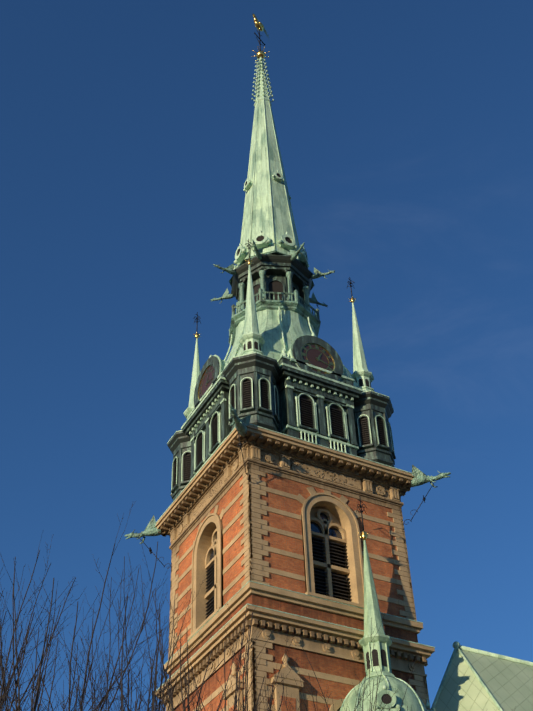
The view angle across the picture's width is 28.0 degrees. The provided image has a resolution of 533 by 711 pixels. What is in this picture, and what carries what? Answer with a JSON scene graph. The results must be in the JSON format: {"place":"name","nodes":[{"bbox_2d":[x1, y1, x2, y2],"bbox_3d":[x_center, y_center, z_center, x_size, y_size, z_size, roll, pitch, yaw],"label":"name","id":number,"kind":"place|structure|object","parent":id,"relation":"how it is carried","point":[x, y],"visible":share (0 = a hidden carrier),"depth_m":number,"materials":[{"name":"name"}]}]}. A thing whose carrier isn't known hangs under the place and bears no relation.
{"place":"outdoors","nodes":[
{"label":"outdoors","id":0,"kind":"place"},
{"bbox_2d":[0,0,532,710],"label":"sky","id":1,"kind":"structure","parent":0,"point":[404,128],"materials":[{"name":"blue"}]},
{"bbox_2d":[169,473,420,710],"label":"brick wall","id":2,"kind":"structure","parent":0,"point":[336,667],"depth_m":56.55,"materials":[{"name":"red brick"}]},
{"bbox_2d":[341,540,434,710],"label":"small domed turret","id":3,"kind":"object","parent":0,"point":[381,640],"depth_m":52.61,"materials":[{"name":"green metal"}]},
{"bbox_2d":[434,649,532,710],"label":"roof","id":4,"kind":"structure","parent":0,"point":[508,684],"depth_m":57.81,"materials":[{"name":"green metal"}]},
{"label":"churchyard pavement","id":5,"kind":"structure","parent":0,"visible":0},
{"bbox_2d":[0,504,515,710],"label":"bare tree branches","id":6,"kind":"object","parent":5,"relation":"on","point":[5,695],"visible":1,"depth_m":13.55,"materials":[{"name":"brown plant"}]},
{"bbox_2d":[155,424,434,710],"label":"stone trim","id":7,"kind":"structure","parent":5,"relation":"on","point":[340,514],"depth_m":57.86,"materials":[{"name":"beige stone"}]},
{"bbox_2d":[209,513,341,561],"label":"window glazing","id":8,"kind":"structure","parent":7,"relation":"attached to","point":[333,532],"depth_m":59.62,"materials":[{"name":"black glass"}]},
{"bbox_2d":[173,381,384,710],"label":"louvre slats","id":9,"kind":"object","parent":7,"relation":"on","point":[210,576],"visible":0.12,"depth_m":61.80,"materials":[{"name":"brown wood"}]},
{"bbox_2d":[167,254,395,500],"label":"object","id":10,"kind":"object","parent":7,"relation":"on","point":[255,367],"visible":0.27,"depth_m":65.21,"materials":[{"name":"black metal"}]},
{"bbox_2d":[199,344,333,397],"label":"clock faces","id":11,"kind":"object","parent":10,"relation":"attached to","point":[312,354],"visible":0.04,"depth_m":67.11,"materials":[{"name":"metal"}]},
{"bbox_2d":[226,309,357,386],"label":"tower roof","id":12,"kind":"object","parent":10,"relation":"on","point":[295,325],"visible":0.19,"depth_m":70.61,"materials":[{"name":"green metal"}]},
{"bbox_2d":[176,174,391,709],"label":"window openings","id":13,"kind":"object","parent":7,"relation":"on","point":[275,286],"visible":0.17,"depth_m":62.74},
{"bbox_2d":[125,239,450,543],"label":"gargoyles","id":14,"kind":"object","parent":7,"relation":"on","point":[291,303],"visible":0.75,"depth_m":73.00,"materials":[{"name":"green metal"}]},
{"bbox_2d":[239,64,298,265],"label":"spire","id":15,"kind":"object","parent":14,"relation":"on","point":[262,217],"visible":0.48,"depth_m":82.36,"materials":[{"name":"green metal"}]},
{"bbox_2d":[177,447,400,536],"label":"frieze ornaments","id":16,"kind":"object","parent":7,"relation":"attached to","point":[320,473],"visible":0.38,"depth_m":61.27},
{"bbox_3d":[25.989,36.107,53.294,41.000,19.600,10.845,18,-45,-22],"label":"nave","id":17,"kind":"object","parent":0,"visible":0},
{"bbox_2d":[156,57,532,710],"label":"roof","id":18,"kind":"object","parent":17,"relation":"on","point":[253,335],"visible":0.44,"depth_m":66.49,"materials":[{"name":"green metal"}]},
{"bbox_2d":[195,13,369,539],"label":"finials","id":19,"kind":"object","parent":18,"relation":"attached to","point":[259,54],"visible":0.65,"depth_m":68.50,"materials":[{"name":"gold metal"}]},
{"bbox_2d":[140,29,433,568],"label":"iron crosses and stays","id":20,"kind":"object","parent":19,"relation":"on","point":[240,443],"visible":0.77,"depth_m":64.55,"materials":[{"name":"metal"}]}
]}

